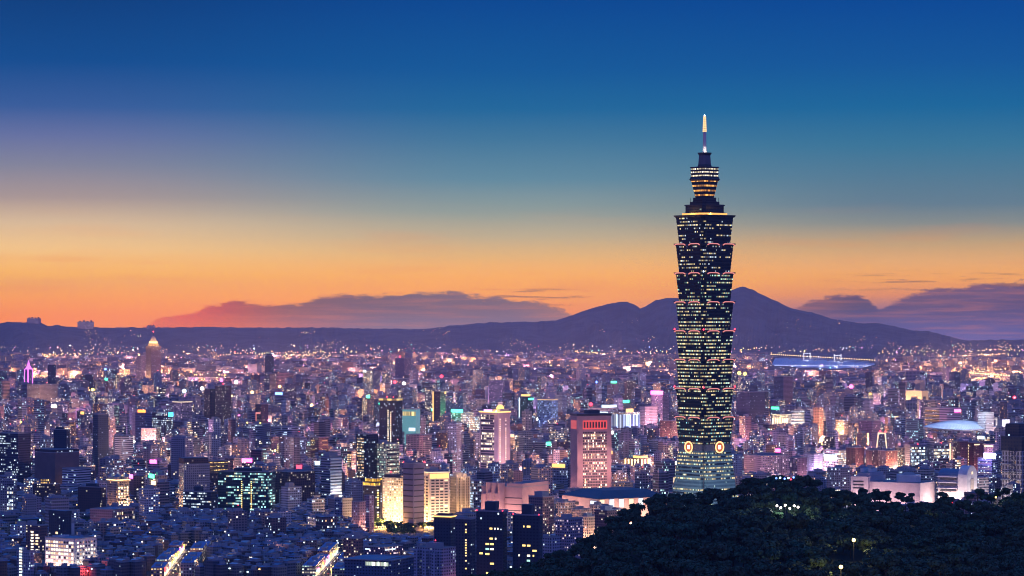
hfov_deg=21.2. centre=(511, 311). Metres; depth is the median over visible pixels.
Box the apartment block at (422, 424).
[420,415,425,433]
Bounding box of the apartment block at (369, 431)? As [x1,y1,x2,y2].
[364,429,376,432]
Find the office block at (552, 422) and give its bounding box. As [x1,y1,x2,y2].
[548,418,558,431]
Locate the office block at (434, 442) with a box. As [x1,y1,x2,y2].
[432,438,436,447]
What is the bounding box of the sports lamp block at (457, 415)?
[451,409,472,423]
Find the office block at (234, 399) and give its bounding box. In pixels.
[231,394,236,409]
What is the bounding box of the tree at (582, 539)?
[576,537,589,543]
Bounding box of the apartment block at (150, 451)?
[143,443,157,468]
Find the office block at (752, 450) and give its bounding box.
[748,447,756,453]
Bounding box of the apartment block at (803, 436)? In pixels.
[797,427,810,456]
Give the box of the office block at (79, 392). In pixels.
[75,389,83,396]
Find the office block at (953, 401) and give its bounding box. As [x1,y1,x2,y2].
[949,396,958,406]
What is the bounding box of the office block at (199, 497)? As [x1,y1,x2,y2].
[183,486,216,509]
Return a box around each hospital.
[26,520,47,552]
[45,534,96,565]
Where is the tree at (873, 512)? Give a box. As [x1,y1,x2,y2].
[863,510,879,515]
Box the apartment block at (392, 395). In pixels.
[388,394,398,397]
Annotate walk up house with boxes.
[0,524,8,533]
[0,557,6,575]
[1,553,11,558]
[2,547,16,555]
[3,540,15,545]
[7,563,15,575]
[10,556,16,566]
[11,535,23,543]
[21,538,25,546]
[34,550,41,563]
[34,563,41,572]
[34,570,48,575]
[37,563,49,575]
[56,563,70,575]
[69,564,79,575]
[75,527,87,535]
[76,564,87,575]
[83,557,93,565]
[90,534,101,540]
[90,563,105,575]
[92,531,102,537]
[94,554,107,562]
[97,543,101,552]
[100,566,113,575]
[102,545,116,552]
[104,532,115,541]
[106,526,119,534]
[109,539,123,547]
[109,556,120,568]
[111,550,125,557]
[114,559,129,575]
[115,546,128,554]
[116,534,126,541]
[120,530,132,539]
[130,528,144,535]
[130,558,142,575]
[132,542,144,549]
[132,549,144,558]
[135,509,138,519]
[136,557,145,575]
[138,523,147,531]
[139,552,154,570]
[141,536,152,543]
[141,545,154,554]
[147,541,162,555]
[149,527,161,536]
[149,542,157,557]
[150,536,163,550]
[160,503,175,509]
[162,537,168,550]
[168,532,177,543]
[170,524,182,530]
[177,530,187,545]
[182,518,194,526]
[191,527,203,545]
[194,563,204,575]
[199,531,209,540]
[204,537,213,544]
[205,557,218,575]
[207,520,212,528]
[207,543,221,556]
[211,520,224,529]
[214,523,225,529]
[216,528,225,535]
[216,561,227,575]
[218,534,226,541]
[223,555,239,565]
[224,527,236,533]
[224,544,236,551]
[225,540,234,546]
[228,530,237,538]
[228,562,242,575]
[234,559,244,564]
[238,548,250,554]
[239,541,253,548]
[240,553,250,561]
[242,533,255,541]
[242,562,251,575]
[246,566,257,575]
[249,558,262,564]
[250,552,262,560]
[253,518,261,524]
[256,533,265,541]
[257,563,270,575]
[258,528,272,536]
[264,551,279,557]
[265,543,277,549]
[268,555,282,565]
[270,548,282,556]
[270,563,286,575]
[271,559,284,565]
[282,543,294,548]
[283,559,295,575]
[286,536,299,544]
[287,548,300,554]
[288,553,300,558]
[291,559,300,574]
[292,517,303,522]
[293,528,303,535]
[295,558,305,568]
[298,555,307,560]
[300,550,312,558]
[303,537,316,548]
[307,547,316,555]
[317,541,321,548]
[319,537,331,541]
[324,529,333,537]
[333,531,344,537]
[336,536,346,549]
[347,524,360,530]
[368,535,381,541]
[378,534,392,540]
[380,540,391,543]
[398,540,413,549]
[402,547,414,554]
[406,535,417,543]
[422,535,433,541]
[507,528,510,537]
[507,548,512,556]
[507,557,512,566]
[993,497,1001,506]
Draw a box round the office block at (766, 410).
[765,405,768,415]
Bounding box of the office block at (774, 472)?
[771,470,778,488]
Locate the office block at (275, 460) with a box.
[267,456,279,469]
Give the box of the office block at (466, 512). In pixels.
[456,508,475,517]
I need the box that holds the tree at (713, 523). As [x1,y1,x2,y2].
[697,517,723,541]
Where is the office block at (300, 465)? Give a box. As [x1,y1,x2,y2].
[296,463,310,468]
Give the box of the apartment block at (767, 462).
[744,452,788,474]
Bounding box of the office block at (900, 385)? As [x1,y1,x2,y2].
[895,381,904,398]
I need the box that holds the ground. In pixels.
[0,358,1018,575]
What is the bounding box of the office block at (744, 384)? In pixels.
[739,379,749,390]
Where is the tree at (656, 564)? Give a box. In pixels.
[639,556,672,573]
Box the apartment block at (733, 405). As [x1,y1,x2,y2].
[731,400,735,409]
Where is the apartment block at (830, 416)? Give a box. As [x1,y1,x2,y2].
[825,404,834,431]
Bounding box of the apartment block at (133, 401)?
[128,397,139,413]
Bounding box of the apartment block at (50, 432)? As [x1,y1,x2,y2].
[44,428,54,437]
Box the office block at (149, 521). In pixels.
[140,516,162,526]
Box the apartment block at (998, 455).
[993,451,1001,474]
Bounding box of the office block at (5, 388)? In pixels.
[1,379,9,399]
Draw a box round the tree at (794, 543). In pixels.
[784,540,805,546]
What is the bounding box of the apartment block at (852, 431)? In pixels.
[848,425,856,443]
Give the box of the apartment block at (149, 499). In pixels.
[139,485,159,514]
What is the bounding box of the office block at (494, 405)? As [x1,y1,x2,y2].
[491,400,502,408]
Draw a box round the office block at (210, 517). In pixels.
[193,515,218,520]
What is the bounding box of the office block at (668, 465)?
[655,458,674,490]
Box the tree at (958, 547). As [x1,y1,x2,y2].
[945,541,971,553]
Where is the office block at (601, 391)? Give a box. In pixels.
[596,381,606,401]
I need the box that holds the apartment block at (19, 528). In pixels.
[10,521,26,537]
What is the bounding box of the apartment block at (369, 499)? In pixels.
[364,495,373,531]
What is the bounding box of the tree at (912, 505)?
[907,501,924,508]
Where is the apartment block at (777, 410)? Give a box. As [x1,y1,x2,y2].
[771,406,782,421]
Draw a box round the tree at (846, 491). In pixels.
[840,490,854,507]
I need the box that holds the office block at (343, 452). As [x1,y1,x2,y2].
[336,444,346,462]
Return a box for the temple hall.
[624,455,650,464]
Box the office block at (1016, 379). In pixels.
[1010,372,1022,386]
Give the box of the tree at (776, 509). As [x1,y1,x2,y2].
[770,507,784,512]
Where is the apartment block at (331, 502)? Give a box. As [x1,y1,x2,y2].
[328,495,338,507]
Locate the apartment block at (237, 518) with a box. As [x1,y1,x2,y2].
[228,508,246,531]
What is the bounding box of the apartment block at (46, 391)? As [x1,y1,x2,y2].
[27,383,57,402]
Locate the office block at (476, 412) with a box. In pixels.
[473,407,482,415]
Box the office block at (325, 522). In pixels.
[316,514,336,532]
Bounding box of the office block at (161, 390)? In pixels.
[157,386,165,398]
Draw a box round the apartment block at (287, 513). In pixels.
[277,508,291,522]
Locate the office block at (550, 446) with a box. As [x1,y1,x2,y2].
[545,441,556,462]
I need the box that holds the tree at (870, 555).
[862,552,894,566]
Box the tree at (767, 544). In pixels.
[757,539,781,553]
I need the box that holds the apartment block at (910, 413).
[906,409,915,417]
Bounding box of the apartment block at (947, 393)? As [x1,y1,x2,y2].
[943,388,952,399]
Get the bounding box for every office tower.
[0,421,30,482]
[24,361,32,382]
[107,405,118,425]
[218,467,274,512]
[310,436,327,457]
[321,452,341,497]
[356,433,377,481]
[377,439,398,479]
[379,396,402,443]
[380,471,402,524]
[403,462,423,530]
[479,405,510,468]
[570,402,611,487]
[895,417,905,437]
[904,444,926,469]
[906,418,923,442]
[927,442,950,467]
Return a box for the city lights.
[1,323,1023,526]
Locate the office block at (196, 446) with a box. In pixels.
[189,436,199,455]
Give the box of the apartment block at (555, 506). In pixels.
[554,500,559,513]
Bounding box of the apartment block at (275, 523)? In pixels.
[265,513,285,536]
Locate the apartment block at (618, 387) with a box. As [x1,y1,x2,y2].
[610,380,622,394]
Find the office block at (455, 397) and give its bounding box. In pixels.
[453,389,467,406]
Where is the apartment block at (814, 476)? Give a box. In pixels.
[803,473,819,490]
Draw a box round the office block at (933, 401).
[928,398,936,406]
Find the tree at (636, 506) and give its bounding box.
[628,503,645,510]
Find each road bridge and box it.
[773,353,876,362]
[951,371,1009,380]
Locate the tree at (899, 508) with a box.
[891,505,904,512]
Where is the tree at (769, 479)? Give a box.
[763,476,779,490]
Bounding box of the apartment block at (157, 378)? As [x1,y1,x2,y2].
[153,370,161,385]
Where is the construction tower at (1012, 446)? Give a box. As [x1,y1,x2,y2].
[1000,423,1023,497]
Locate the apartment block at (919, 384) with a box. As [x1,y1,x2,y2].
[915,379,924,389]
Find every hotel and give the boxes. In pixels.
[106,473,129,505]
[363,478,381,517]
[876,431,894,448]
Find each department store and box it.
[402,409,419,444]
[588,404,617,412]
[611,409,639,429]
[823,448,845,470]
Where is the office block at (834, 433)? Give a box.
[827,430,837,448]
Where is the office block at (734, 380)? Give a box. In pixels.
[730,374,737,388]
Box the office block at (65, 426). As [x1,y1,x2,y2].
[59,424,69,428]
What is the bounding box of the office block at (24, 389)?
[21,382,30,397]
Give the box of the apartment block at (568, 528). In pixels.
[555,513,582,558]
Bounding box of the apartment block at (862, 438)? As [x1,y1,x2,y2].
[857,431,866,450]
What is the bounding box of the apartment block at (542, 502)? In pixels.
[528,491,553,534]
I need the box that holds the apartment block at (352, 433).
[348,427,361,441]
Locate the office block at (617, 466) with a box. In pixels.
[611,463,626,474]
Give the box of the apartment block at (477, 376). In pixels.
[473,369,482,388]
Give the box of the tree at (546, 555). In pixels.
[543,553,550,558]
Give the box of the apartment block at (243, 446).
[238,437,248,458]
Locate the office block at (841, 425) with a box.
[836,415,847,440]
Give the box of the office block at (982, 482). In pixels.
[977,475,988,493]
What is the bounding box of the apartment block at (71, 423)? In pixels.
[65,419,75,435]
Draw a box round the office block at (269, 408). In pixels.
[261,403,270,414]
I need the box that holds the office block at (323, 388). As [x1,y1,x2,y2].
[319,382,328,392]
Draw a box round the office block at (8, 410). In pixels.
[4,404,12,420]
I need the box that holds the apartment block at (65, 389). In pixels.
[59,382,68,400]
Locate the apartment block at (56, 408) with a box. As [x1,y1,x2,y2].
[51,403,61,417]
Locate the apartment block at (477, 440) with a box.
[475,432,479,459]
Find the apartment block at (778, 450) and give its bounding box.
[775,447,784,453]
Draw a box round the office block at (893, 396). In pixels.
[888,388,899,407]
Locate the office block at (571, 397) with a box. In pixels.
[567,394,579,403]
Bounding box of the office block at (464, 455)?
[462,446,467,466]
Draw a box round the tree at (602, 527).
[596,525,610,530]
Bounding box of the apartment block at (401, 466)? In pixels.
[399,459,417,476]
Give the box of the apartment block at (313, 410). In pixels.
[308,406,319,418]
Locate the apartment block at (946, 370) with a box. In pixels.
[942,366,950,380]
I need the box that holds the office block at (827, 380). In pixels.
[822,374,832,391]
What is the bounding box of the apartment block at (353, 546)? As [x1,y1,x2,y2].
[343,532,362,557]
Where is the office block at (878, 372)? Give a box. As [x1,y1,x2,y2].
[874,369,883,383]
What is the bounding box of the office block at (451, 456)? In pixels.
[444,450,456,473]
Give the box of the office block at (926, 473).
[917,466,933,480]
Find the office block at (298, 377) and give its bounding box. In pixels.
[293,374,302,386]
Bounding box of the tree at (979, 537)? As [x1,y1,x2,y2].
[972,535,993,540]
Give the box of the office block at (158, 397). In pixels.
[154,394,163,407]
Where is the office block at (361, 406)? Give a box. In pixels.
[357,396,366,419]
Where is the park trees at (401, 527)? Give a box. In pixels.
[80,516,433,533]
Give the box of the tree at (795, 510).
[787,508,801,513]
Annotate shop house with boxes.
[151,562,168,575]
[155,554,172,569]
[162,550,176,564]
[167,548,180,558]
[169,540,184,553]
[180,556,197,575]
[187,552,201,565]
[190,542,206,561]
[302,560,320,575]
[307,555,324,570]
[316,553,329,565]
[317,546,333,560]
[322,542,337,555]
[331,562,343,575]
[337,552,343,561]
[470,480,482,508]
[997,419,1009,425]
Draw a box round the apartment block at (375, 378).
[372,371,379,385]
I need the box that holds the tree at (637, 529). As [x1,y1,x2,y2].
[632,522,646,533]
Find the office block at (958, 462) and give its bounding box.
[953,456,963,468]
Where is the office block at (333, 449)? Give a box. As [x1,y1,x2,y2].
[329,447,340,455]
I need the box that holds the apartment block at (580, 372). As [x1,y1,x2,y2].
[576,366,585,380]
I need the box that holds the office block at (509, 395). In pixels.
[503,392,514,406]
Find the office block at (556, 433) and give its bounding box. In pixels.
[549,426,563,440]
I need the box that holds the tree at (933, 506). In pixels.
[920,502,938,510]
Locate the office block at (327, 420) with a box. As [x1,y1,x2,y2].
[317,416,329,439]
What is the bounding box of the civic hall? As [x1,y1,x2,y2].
[481,480,548,513]
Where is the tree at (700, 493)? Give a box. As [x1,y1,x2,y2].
[696,492,707,498]
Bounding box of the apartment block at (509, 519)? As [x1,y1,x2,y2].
[499,509,514,529]
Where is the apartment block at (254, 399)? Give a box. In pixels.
[249,394,260,409]
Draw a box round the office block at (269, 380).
[264,372,275,390]
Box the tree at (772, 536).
[761,532,789,560]
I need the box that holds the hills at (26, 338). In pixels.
[0,322,421,357]
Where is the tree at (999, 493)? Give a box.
[994,487,1010,498]
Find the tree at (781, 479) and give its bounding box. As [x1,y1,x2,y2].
[770,475,784,482]
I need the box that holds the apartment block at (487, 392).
[485,384,488,403]
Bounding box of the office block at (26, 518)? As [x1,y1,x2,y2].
[15,515,41,523]
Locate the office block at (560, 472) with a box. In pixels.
[552,462,567,488]
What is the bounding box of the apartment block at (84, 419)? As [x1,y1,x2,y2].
[80,410,88,429]
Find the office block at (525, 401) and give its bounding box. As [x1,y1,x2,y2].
[519,394,532,423]
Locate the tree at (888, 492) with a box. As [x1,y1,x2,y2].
[881,490,891,501]
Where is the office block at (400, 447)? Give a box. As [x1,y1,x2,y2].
[396,442,402,451]
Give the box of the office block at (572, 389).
[568,385,579,393]
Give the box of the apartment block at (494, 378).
[489,376,498,379]
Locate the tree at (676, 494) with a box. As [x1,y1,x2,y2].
[667,493,680,497]
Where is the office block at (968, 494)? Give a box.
[964,489,987,513]
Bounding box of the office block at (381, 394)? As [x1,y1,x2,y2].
[377,391,385,397]
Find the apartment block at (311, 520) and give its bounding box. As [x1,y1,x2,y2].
[307,514,323,526]
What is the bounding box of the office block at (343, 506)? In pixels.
[334,497,352,517]
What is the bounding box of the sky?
[0,0,1023,340]
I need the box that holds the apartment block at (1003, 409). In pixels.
[1000,399,1006,418]
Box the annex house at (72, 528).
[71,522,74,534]
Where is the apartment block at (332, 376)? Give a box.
[329,371,336,382]
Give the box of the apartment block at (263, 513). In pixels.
[256,509,276,526]
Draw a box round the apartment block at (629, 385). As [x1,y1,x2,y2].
[624,379,635,399]
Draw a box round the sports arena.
[924,420,995,439]
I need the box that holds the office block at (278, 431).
[271,426,303,436]
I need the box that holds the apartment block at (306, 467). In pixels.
[302,466,313,469]
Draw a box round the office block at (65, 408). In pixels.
[51,402,67,412]
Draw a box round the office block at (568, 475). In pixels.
[568,464,569,487]
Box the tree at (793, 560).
[785,558,799,575]
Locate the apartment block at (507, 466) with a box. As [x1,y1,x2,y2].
[501,460,519,482]
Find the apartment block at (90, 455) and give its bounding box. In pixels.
[87,449,92,464]
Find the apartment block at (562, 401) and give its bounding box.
[555,393,566,411]
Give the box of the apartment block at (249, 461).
[242,457,256,466]
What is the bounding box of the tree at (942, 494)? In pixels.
[936,491,955,500]
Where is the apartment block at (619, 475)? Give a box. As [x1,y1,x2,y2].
[612,470,627,481]
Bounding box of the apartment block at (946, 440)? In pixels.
[940,437,952,444]
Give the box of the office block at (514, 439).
[510,433,517,449]
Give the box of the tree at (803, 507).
[801,504,816,510]
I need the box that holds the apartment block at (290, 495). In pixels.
[281,482,301,509]
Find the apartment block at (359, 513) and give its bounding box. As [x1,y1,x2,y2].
[352,501,365,530]
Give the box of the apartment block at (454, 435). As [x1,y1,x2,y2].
[448,421,461,471]
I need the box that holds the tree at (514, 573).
[511,571,525,575]
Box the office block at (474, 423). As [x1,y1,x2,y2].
[469,416,479,430]
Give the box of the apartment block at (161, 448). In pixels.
[149,440,164,457]
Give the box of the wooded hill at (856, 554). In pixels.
[579,491,1017,575]
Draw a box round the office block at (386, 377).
[382,373,390,382]
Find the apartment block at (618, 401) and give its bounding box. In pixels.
[614,396,622,409]
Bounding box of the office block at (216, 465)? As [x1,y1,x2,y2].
[208,459,227,493]
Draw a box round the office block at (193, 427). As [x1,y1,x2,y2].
[187,419,198,438]
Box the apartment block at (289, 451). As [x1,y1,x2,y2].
[284,434,293,468]
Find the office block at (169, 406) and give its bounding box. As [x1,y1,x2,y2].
[166,401,172,411]
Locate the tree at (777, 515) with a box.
[771,511,783,519]
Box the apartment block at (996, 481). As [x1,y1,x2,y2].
[991,475,1001,491]
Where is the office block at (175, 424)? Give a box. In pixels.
[173,420,178,429]
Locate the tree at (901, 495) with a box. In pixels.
[894,492,914,510]
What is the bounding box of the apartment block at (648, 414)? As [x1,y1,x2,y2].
[639,406,657,425]
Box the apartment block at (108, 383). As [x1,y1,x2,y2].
[104,377,112,392]
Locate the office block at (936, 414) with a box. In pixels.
[925,407,960,432]
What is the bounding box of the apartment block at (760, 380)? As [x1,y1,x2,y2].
[757,371,764,390]
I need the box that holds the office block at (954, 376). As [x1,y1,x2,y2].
[949,371,959,388]
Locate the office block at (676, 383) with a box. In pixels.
[674,376,678,386]
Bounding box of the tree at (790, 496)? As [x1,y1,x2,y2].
[780,493,798,501]
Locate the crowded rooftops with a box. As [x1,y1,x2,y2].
[0,367,1023,575]
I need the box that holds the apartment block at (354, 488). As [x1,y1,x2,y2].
[345,478,362,500]
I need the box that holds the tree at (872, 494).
[858,488,879,498]
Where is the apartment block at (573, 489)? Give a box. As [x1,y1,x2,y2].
[565,487,580,492]
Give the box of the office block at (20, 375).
[17,369,23,382]
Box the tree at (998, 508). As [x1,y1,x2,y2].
[992,505,1004,512]
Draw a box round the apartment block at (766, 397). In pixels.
[763,390,767,406]
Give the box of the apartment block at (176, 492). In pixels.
[175,488,178,497]
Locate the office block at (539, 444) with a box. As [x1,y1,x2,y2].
[535,439,546,453]
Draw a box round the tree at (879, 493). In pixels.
[871,491,889,500]
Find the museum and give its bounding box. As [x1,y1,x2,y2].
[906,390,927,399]
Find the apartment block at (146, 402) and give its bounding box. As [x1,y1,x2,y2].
[140,398,153,408]
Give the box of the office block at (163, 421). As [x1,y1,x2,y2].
[152,412,172,441]
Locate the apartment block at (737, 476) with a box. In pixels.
[734,473,744,496]
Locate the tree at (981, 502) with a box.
[975,500,989,504]
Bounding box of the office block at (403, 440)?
[402,431,403,452]
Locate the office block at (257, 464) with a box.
[252,461,266,467]
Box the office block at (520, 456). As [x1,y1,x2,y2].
[517,451,524,466]
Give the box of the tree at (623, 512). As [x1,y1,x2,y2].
[616,508,630,515]
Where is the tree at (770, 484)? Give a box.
[767,482,776,491]
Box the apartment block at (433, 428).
[427,424,439,433]
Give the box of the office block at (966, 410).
[961,401,971,419]
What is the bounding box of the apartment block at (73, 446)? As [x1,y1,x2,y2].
[70,443,77,448]
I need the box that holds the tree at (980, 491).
[966,488,986,500]
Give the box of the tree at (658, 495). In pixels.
[653,493,666,497]
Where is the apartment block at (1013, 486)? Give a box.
[1006,481,1019,496]
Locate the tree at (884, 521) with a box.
[870,515,894,530]
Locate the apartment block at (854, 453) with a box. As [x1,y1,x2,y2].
[846,445,863,466]
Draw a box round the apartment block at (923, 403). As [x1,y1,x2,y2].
[920,399,927,419]
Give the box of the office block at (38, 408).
[34,398,43,431]
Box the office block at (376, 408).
[374,401,378,427]
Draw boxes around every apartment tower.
[48,364,55,383]
[48,509,71,535]
[53,427,69,447]
[78,480,105,511]
[93,412,108,473]
[136,354,144,380]
[172,401,191,424]
[204,388,214,418]
[215,383,230,424]
[243,422,269,446]
[255,404,267,422]
[265,354,273,372]
[273,469,314,503]
[395,356,410,377]
[424,461,440,469]
[424,465,449,528]
[433,391,445,421]
[433,512,456,545]
[450,472,469,514]
[455,516,475,575]
[476,501,506,574]
[489,380,509,403]
[512,504,542,568]
[518,431,532,452]
[595,505,620,547]
[651,391,668,419]
[660,420,677,437]
[736,391,764,422]
[774,375,792,404]
[878,448,897,468]
[953,439,967,464]
[968,440,982,470]
[978,412,993,432]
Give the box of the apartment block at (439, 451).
[431,445,447,461]
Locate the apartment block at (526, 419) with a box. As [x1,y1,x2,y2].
[522,409,531,430]
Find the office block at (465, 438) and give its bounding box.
[462,432,469,459]
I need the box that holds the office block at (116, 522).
[107,518,123,531]
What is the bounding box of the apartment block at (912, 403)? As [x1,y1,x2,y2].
[906,398,918,417]
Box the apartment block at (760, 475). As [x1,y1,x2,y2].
[753,471,766,478]
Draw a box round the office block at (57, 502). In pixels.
[45,495,68,526]
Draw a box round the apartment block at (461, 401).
[458,394,465,411]
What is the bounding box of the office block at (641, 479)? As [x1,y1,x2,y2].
[635,467,647,488]
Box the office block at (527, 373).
[523,366,529,382]
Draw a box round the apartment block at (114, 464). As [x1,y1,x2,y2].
[105,455,123,482]
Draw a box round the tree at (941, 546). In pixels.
[934,542,953,553]
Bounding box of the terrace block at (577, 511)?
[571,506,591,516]
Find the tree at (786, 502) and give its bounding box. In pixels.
[782,500,795,505]
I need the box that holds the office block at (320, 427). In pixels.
[314,419,325,436]
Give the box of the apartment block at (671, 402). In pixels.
[665,393,674,411]
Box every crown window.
[214,462,227,464]
[214,466,227,468]
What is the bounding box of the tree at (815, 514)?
[804,511,821,518]
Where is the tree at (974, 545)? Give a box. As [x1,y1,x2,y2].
[965,539,990,552]
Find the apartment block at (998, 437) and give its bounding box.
[995,431,1004,451]
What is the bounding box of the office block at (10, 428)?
[3,424,18,431]
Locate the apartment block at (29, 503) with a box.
[22,493,36,516]
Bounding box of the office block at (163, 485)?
[151,479,169,505]
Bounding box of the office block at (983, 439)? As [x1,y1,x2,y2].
[977,435,988,447]
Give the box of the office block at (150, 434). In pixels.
[141,428,159,440]
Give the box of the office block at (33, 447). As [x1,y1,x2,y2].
[31,444,35,454]
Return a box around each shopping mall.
[561,487,667,523]
[851,468,934,510]
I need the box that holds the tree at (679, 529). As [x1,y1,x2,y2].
[661,523,691,538]
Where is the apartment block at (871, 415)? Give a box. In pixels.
[866,411,876,419]
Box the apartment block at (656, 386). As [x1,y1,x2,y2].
[653,382,660,390]
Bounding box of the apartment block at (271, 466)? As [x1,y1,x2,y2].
[259,462,278,470]
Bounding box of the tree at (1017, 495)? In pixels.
[1010,492,1023,498]
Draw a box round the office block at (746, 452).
[742,450,750,474]
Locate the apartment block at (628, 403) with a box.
[623,399,634,410]
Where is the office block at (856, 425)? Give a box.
[854,421,858,432]
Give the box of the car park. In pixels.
[364,543,402,554]
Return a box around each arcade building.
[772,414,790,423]
[937,465,976,498]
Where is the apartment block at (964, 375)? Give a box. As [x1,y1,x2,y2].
[961,369,968,382]
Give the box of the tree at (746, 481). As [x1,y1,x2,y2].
[740,477,755,494]
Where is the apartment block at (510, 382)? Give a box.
[501,377,512,391]
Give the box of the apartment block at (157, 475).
[149,472,167,484]
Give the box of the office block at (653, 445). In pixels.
[649,438,657,454]
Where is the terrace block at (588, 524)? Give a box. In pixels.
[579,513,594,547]
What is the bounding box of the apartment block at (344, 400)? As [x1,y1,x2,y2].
[338,394,351,411]
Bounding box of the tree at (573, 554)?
[567,548,576,556]
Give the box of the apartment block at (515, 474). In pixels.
[509,468,522,482]
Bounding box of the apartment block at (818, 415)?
[813,406,822,443]
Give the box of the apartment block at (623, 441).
[618,429,629,459]
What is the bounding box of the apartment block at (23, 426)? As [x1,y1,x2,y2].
[17,419,29,432]
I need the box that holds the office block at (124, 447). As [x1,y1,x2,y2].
[115,435,132,464]
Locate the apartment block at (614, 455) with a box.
[611,448,618,462]
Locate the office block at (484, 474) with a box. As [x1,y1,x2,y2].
[477,468,491,481]
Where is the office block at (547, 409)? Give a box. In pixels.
[538,399,557,426]
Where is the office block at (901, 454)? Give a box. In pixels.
[895,445,904,466]
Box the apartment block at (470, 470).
[461,464,476,479]
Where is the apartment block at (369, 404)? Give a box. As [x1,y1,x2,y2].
[366,395,372,414]
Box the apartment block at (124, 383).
[119,377,129,393]
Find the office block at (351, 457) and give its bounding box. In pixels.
[347,448,355,471]
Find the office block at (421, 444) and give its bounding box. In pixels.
[406,434,431,458]
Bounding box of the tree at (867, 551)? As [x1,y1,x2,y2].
[862,546,883,555]
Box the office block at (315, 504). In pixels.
[307,495,324,514]
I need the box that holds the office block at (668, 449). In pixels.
[663,443,672,458]
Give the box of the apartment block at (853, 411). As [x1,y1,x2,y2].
[850,405,857,421]
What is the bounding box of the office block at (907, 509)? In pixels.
[899,502,908,513]
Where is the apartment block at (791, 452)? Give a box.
[787,448,796,456]
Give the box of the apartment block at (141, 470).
[129,463,148,492]
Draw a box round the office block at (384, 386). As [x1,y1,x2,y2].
[380,382,390,397]
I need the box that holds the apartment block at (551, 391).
[546,385,556,398]
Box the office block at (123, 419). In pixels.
[120,412,126,424]
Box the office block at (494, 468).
[488,462,500,481]
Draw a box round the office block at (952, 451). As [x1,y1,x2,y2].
[951,443,952,459]
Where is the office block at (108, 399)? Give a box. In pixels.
[98,396,114,403]
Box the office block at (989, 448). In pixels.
[984,443,998,452]
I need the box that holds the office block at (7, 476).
[0,472,15,479]
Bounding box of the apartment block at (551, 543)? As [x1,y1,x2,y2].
[543,535,560,557]
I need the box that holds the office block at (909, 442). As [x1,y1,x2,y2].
[905,440,913,443]
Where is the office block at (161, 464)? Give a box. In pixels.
[148,458,167,474]
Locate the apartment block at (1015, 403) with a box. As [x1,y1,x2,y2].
[1007,399,1021,407]
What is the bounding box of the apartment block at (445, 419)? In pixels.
[440,414,450,432]
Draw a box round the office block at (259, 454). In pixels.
[251,448,266,463]
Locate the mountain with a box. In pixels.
[422,287,1023,357]
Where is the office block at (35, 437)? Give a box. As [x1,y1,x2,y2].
[31,430,39,445]
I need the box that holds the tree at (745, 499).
[737,496,752,501]
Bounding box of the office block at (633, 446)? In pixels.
[629,438,638,456]
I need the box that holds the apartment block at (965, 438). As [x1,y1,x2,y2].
[957,436,971,441]
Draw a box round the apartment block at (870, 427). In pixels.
[858,420,880,440]
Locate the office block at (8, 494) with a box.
[0,480,16,510]
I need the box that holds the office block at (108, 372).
[104,368,113,385]
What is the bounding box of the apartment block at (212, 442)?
[205,432,218,457]
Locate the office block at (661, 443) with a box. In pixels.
[658,440,667,451]
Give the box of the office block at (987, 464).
[978,453,997,483]
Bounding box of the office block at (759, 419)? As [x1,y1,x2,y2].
[755,415,762,424]
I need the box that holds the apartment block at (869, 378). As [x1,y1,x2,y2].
[865,370,872,388]
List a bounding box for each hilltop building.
[27,317,40,323]
[77,320,93,328]
[147,325,154,328]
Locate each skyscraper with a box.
[146,331,160,377]
[672,115,736,506]
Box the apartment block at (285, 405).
[281,398,289,415]
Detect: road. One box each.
[166,549,189,575]
[318,551,341,575]
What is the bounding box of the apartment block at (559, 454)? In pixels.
[553,447,564,463]
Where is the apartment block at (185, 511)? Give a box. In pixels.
[170,507,192,516]
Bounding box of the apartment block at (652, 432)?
[647,426,658,442]
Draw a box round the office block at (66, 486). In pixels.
[60,483,79,490]
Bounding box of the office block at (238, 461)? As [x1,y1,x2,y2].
[235,456,244,467]
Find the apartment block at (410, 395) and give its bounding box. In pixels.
[404,387,416,408]
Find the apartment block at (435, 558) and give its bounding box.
[414,540,455,575]
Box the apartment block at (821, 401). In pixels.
[817,396,826,407]
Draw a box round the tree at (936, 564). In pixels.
[927,557,954,575]
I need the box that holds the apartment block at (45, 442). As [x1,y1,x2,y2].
[39,436,50,447]
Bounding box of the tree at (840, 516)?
[837,514,851,518]
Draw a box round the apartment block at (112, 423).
[109,415,115,445]
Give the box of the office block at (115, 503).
[106,502,122,506]
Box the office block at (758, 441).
[753,436,764,446]
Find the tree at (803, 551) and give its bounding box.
[794,545,821,559]
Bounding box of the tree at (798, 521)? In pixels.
[782,512,809,529]
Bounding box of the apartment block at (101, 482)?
[95,479,106,495]
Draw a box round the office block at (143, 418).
[135,410,151,443]
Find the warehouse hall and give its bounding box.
[34,448,78,484]
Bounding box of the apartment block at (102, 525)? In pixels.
[96,518,111,537]
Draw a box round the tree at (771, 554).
[751,547,781,560]
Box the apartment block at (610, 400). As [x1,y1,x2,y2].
[606,396,613,403]
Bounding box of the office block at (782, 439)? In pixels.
[777,433,787,449]
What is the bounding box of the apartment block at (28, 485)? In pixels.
[24,477,38,492]
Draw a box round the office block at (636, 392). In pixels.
[632,388,640,398]
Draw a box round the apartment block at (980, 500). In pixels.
[971,498,992,513]
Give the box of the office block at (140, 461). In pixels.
[132,458,144,467]
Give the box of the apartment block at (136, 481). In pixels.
[129,472,143,500]
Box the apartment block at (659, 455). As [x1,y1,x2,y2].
[654,450,664,472]
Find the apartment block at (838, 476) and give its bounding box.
[827,465,849,507]
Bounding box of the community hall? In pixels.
[343,554,413,575]
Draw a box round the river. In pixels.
[772,358,874,368]
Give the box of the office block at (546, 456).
[540,451,551,465]
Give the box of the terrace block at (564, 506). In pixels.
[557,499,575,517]
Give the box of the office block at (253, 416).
[252,410,254,422]
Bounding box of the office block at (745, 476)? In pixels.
[739,475,750,495]

